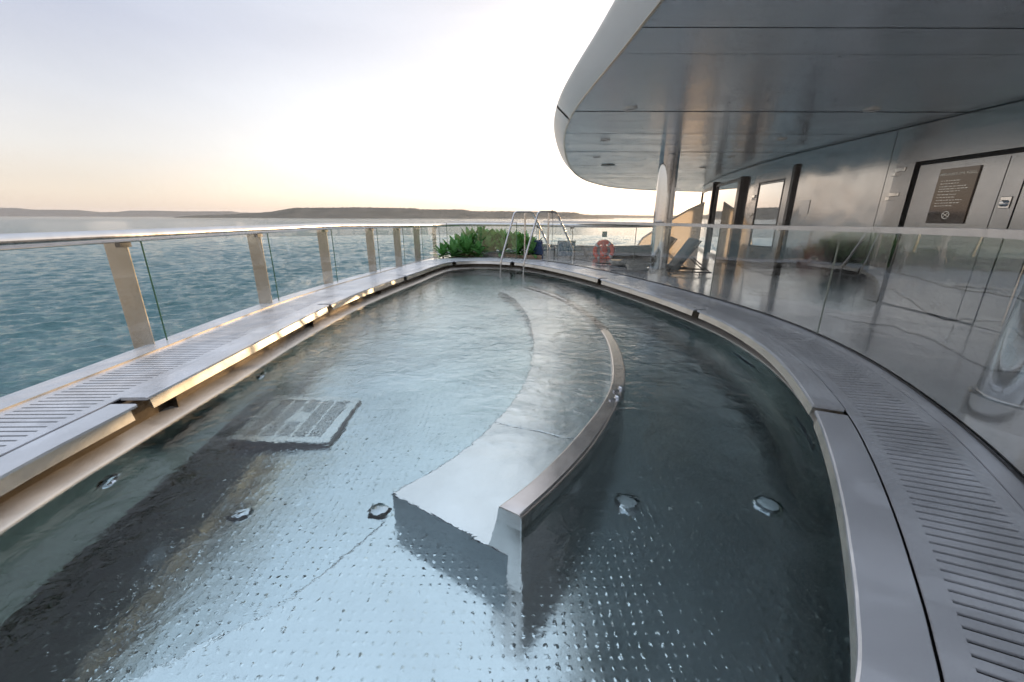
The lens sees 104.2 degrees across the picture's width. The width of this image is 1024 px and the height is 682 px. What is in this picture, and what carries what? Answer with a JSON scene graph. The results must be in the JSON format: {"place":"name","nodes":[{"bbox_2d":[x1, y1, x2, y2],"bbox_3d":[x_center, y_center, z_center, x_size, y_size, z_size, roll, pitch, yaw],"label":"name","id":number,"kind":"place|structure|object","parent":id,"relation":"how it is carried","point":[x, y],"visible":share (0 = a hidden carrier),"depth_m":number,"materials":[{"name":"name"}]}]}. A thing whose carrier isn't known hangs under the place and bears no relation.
{"place":"outdoors","nodes":[
{"label":"outdoors","id":0,"kind":"place"},
{"bbox_2d":[0,208,246,216],"bbox_3d":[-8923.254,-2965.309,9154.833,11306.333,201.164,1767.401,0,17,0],"label":"distant hill","id":1,"kind":"structure","parent":0,"point":[18,212],"depth_m":9110.26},
{"bbox_2d":[0,216,652,396],"bbox_3d":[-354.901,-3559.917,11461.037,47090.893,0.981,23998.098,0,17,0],"label":"sea water","id":2,"kind":"structure","parent":0,"point":[61,311],"depth_m":96.35,"materials":[{"name":"teal liquid"}]},
{"bbox_2d":[122,254,449,403],"bbox_3d":[-1.831,4.890,9.507,7.266,12.497,21.094,8,19,25],"label":"ship hull","id":3,"kind":"object","parent":2,"relation":"on","point":[128,401],"visible":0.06,"depth_m":10.68,"materials":[{"name":"paint"}]},
{"bbox_2d":[0,0,701,215],"label":"sky","id":4,"kind":"structure","parent":0,"point":[249,106],"materials":[{"name":"white"}]},
{"bbox_2d":[174,207,613,218],"bbox_3d":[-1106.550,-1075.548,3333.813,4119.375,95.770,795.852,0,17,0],"label":"wooded hill","id":5,"kind":"structure","parent":0,"point":[350,212],"depth_m":3281.53,"materials":[{"name":"plant"}]},
{"bbox_2d":[598,215,676,217],"bbox_3d":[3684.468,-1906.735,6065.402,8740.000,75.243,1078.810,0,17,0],"label":"shore hill","id":6,"kind":"structure","parent":0,"point":[631,216],"depth_m":6061.24,"materials":[{"name":"grey"}]},
{"bbox_2d":[400,250,1023,473],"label":"deck floor","id":7,"kind":"structure","parent":0,"point":[940,360],"depth_m":4.85,"materials":[{"name":"metal"}]},
{"bbox_2d":[458,251,541,258],"bbox_3d":[-0.390,-2.899,13.328,3.003,0.100,1.285,4,18,13],"label":"planter box","id":8,"kind":"object","parent":7,"relation":"on","point":[494,254],"visible":0.41,"depth_m":12.85,"materials":[{"name":"brown wood"}]},
{"bbox_2d":[433,242,451,257],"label":"agave plant","id":9,"kind":"object","parent":8,"relation":"in","point":[441,250],"visible":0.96,"depth_m":12.67,"materials":[{"name":"green plant"}]},
{"bbox_2d":[443,237,467,256],"bbox_3d":[-1.883,-3.010,12.809,0.889,0.667,0.900,-10,20,-28],"label":"agave plant","id":10,"kind":"object","parent":8,"relation":"in","point":[453,250],"visible":0.94,"depth_m":12.73,"materials":[{"name":"green plant"}]},
{"bbox_2d":[449,233,468,249],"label":"agave plant","id":11,"kind":"object","parent":8,"relation":"in","point":[456,235],"visible":0.07,"depth_m":13.24,"materials":[{"name":"green plant"}]},
{"bbox_2d":[448,232,480,256],"bbox_3d":[-1.448,-3.125,12.907,1.151,0.825,1.131,-12,21,-33],"label":"agave plant","id":12,"kind":"object","parent":8,"relation":"in","point":[466,243],"visible":0.84,"depth_m":12.72,"materials":[{"name":"green plant"}]},
{"bbox_2d":[460,226,478,249],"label":"agave plant","id":13,"kind":"object","parent":8,"relation":"in","point":[469,232],"visible":0.24,"depth_m":13.42,"materials":[{"name":"green plant"}]},
{"bbox_2d":[467,225,489,244],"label":"agave plant","id":14,"kind":"object","parent":8,"relation":"in","point":[481,235],"visible":0.5,"depth_m":13.27,"materials":[{"name":"green plant"}]},
{"bbox_2d":[470,239,491,256],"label":"agave plant","id":15,"kind":"object","parent":8,"relation":"in","point":[480,252],"visible":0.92,"depth_m":12.83,"materials":[{"name":"green plant"}]},
{"bbox_2d":[476,235,501,253],"bbox_3d":[-0.742,-3.151,13.109,1.127,0.756,1.053,6,18,17],"label":"agave plant","id":16,"kind":"object","parent":8,"relation":"in","point":[489,242],"visible":0.65,"depth_m":12.98,"materials":[{"name":"green plant"}]},
{"bbox_2d":[483,228,499,252],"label":"agave plant","id":17,"kind":"object","parent":8,"relation":"in","point":[492,234],"visible":0.16,"depth_m":13.30,"materials":[{"name":"green plant"}]},
{"bbox_2d":[486,235,512,256],"bbox_3d":[-0.238,-3.097,12.956,1.081,0.747,1.010,16,23,41],"label":"agave plant","id":18,"kind":"object","parent":8,"relation":"in","point":[500,244],"visible":0.69,"depth_m":12.86,"materials":[{"name":"green plant"}]},
{"bbox_2d":[493,228,510,248],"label":"agave plant","id":19,"kind":"object","parent":8,"relation":"in","point":[500,233],"visible":0.27,"depth_m":13.17,"materials":[{"name":"green plant"}]},
{"bbox_2d":[499,231,520,251],"bbox_3d":[-0.013,-3.207,13.059,0.942,0.892,1.148,15,23,39],"label":"agave plant","id":20,"kind":"object","parent":8,"relation":"in","point":[511,234],"visible":0.38,"depth_m":12.87,"materials":[{"name":"green plant"}]},
{"bbox_2d":[506,236,531,254],"bbox_3d":[0.189,-2.985,12.729,0.887,0.741,0.922,-10,20,-29],"label":"agave plant","id":21,"kind":"object","parent":8,"relation":"in","point":[520,246],"visible":0.74,"depth_m":12.61,"materials":[{"name":"green plant"}]},
{"bbox_2d":[510,230,535,253],"bbox_3d":[0.328,-3.174,12.991,0.898,0.872,0.947,-16,24,-42],"label":"agave plant","id":22,"kind":"object","parent":8,"relation":"in","point":[522,238],"visible":0.33,"depth_m":12.81,"materials":[{"name":"green plant"}]},
{"bbox_2d":[519,236,546,257],"bbox_3d":[0.651,-2.979,12.616,1.057,0.726,0.929,15,23,39],"label":"agave plant","id":23,"kind":"object","parent":8,"relation":"in","point":[532,245],"visible":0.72,"depth_m":12.53,"materials":[{"name":"green plant"}]},
{"bbox_2d":[0,257,1023,681],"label":"pool surround","id":24,"kind":"object","parent":7,"relation":"on","point":[928,497],"visible":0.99,"depth_m":2.20,"materials":[{"name":"metal"}]},
{"bbox_2d":[0,223,652,348],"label":"ship railing","id":25,"kind":"object","parent":24,"relation":"on","point":[117,243],"visible":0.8,"depth_m":4.28,"materials":[{"name":"metal"}]},
{"bbox_2d":[602,231,606,236],"bbox_3d":[2.933,-3.381,12.614,0.150,0.170,0.012,3,17,8],"label":"lifebuoy sign","id":26,"kind":"object","parent":25,"relation":"attached to","point":[604,233],"visible":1,"depth_m":12.61,"materials":[{"name":"white paint"}]},
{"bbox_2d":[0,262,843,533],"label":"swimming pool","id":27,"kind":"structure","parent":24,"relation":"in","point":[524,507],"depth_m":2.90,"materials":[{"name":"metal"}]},
{"bbox_2d":[0,268,850,681],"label":"pool water","id":28,"kind":"structure","parent":27,"relation":"in","point":[326,502],"depth_m":2.03,"materials":[{"name":"teal liquid"}]},
{"bbox_2d":[446,221,516,258],"bbox_3d":[-1.017,-3.255,12.760,2.619,1.105,0.050,9,19,26],"label":"glass screen","id":29,"kind":"object","parent":24,"relation":"on","point":[483,222],"visible":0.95,"depth_m":12.54,"materials":[{"name":"glass"}]},
{"bbox_2d":[500,211,550,270],"bbox_3d":[0.407,-2.787,11.808,1.807,2.034,0.134,-10,20,-29],"label":"entry handrail","id":30,"kind":"object","parent":24,"relation":"attached to","point":[513,216],"visible":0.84,"depth_m":11.55,"materials":[{"name":"metal"}]},
{"bbox_2d":[523,210,573,272],"bbox_3d":[1.056,-2.675,11.423,1.807,2.053,0.134,-10,20,-29],"label":"entry handrail","id":31,"kind":"object","parent":24,"relation":"attached to","point":[534,225],"visible":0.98,"depth_m":11.21,"materials":[{"name":"metal"}]},
{"bbox_2d":[542,221,1023,483],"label":"railing","id":32,"kind":"object","parent":24,"relation":"on","point":[1018,234],"visible":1,"depth_m":3.54,"materials":[{"name":"metal"}]},
{"bbox_2d":[531,240,554,258],"bbox_3d":[0.965,-2.927,12.634,0.578,0.574,0.546,-13,22,-36],"label":"deck chair","id":33,"kind":"object","parent":7,"relation":"on","point":[539,248],"visible":0.53,"depth_m":12.39,"materials":[{"name":"blue fabric"}]},
{"bbox_2d":[554,241,575,259],"bbox_3d":[1.609,-2.803,12.242,0.546,0.574,0.578,-2,17,-5],"label":"deck chair","id":34,"kind":"object","parent":7,"relation":"on","point":[563,248],"visible":0.88,"depth_m":11.99,"materials":[{"name":"fabric"}]},
{"bbox_2d":[542,244,650,257],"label":"bulwark wall","id":35,"kind":"structure","parent":7,"relation":"on","point":[625,251],"depth_m":12.91,"materials":[{"name":"metal"}]},
{"bbox_2d":[592,239,615,257],"bbox_3d":[2.920,-2.871,12.693,0.744,0.745,0.153,1,17,4],"label":"lifebuoy","id":36,"kind":"object","parent":35,"relation":"hanging from","point":[604,244],"visible":0.86,"depth_m":12.65,"materials":[{"name":"red plastic"}]},
{"bbox_2d":[595,236,686,267],"bbox_3d":[3.280,-2.276,10.192,2.200,0.793,0.660,3,18,9],"label":"sun lounger","id":37,"kind":"object","parent":7,"relation":"on","point":[619,262],"visible":0.46,"depth_m":10.09,"materials":[{"name":"metal"}]},
{"bbox_2d":[610,238,711,274],"bbox_3d":[3.460,-2.007,9.333,2.200,0.793,0.660,3,18,9],"label":"sun lounger","id":38,"kind":"object","parent":7,"relation":"on","point":[681,256],"visible":0.91,"depth_m":9.12,"materials":[{"name":"metal"}]},
{"bbox_2d":[646,151,679,276],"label":"steel pillar","id":39,"kind":"structure","parent":7,"relation":"on","point":[665,198],"depth_m":8.47,"materials":[{"name":"silver metal"}]},
{"bbox_2d":[637,202,704,253],"bbox_3d":[5.646,-4.070,14.359,2.161,1.770,0.082,8,19,23],"label":"side awning","id":40,"kind":"object","parent":7,"relation":"on","point":[683,234],"visible":0.6,"depth_m":14.16,"materials":[{"name":"beige fabric"}]},
{"bbox_2d":[698,98,1023,330],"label":"deckhouse","id":41,"kind":"object","parent":7,"relation":"on","point":[888,178],"visible":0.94,"depth_m":6.00,"materials":[{"name":"metal"}]},
{"bbox_2d":[698,186,712,251],"bbox_3d":[7.558,-4.778,15.718,0.059,2.300,3.273,6,18,17],"label":"window","id":42,"kind":"structure","parent":41,"relation":"in","point":[706,194],"depth_m":15.44,"materials":[{"name":"clear glass"}]},
{"bbox_2d":[706,178,739,261],"bbox_3d":[6.621,-3.804,12.589,0.068,2.300,2.632,4,18,13],"label":"window","id":43,"kind":"structure","parent":41,"relation":"in","point":[725,198],"depth_m":12.43,"materials":[{"name":"clear glass"}]},
{"bbox_2d":[741,168,792,274],"bbox_3d":[5.954,-2.793,9.442,0.099,2.240,1.728,2,17,7],"label":"door","id":44,"kind":"structure","parent":41,"relation":"in","point":[769,198],"depth_m":9.32,"materials":[{"name":"glass"}]},
{"bbox_2d":[554,0,1023,191],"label":"roof canopy","id":45,"kind":"object","parent":41,"relation":"attached to","point":[710,90],"visible":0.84,"depth_m":3.85,"materials":[{"name":"silver metal"}]},
{"bbox_2d":[862,118,1023,330],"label":"door","id":46,"kind":"structure","parent":41,"relation":"in","point":[966,279],"depth_m":5.08,"materials":[{"name":"grey metal"}]},
{"bbox_2d":[925,165,981,223],"bbox_3d":[5.675,-1.872,5.141,0.018,0.680,0.490,1,17,2],"label":"notice sign","id":47,"kind":"object","parent":46,"relation":"attached to","point":[953,194],"visible":1,"depth_m":5.12,"materials":[{"name":"brown metal"}]},
{"bbox_2d":[960,260,1023,435],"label":"steel pillar","id":48,"kind":"structure","parent":7,"relation":"on","point":[994,397],"depth_m":2.45,"materials":[{"name":"silver metal"}]}
]}

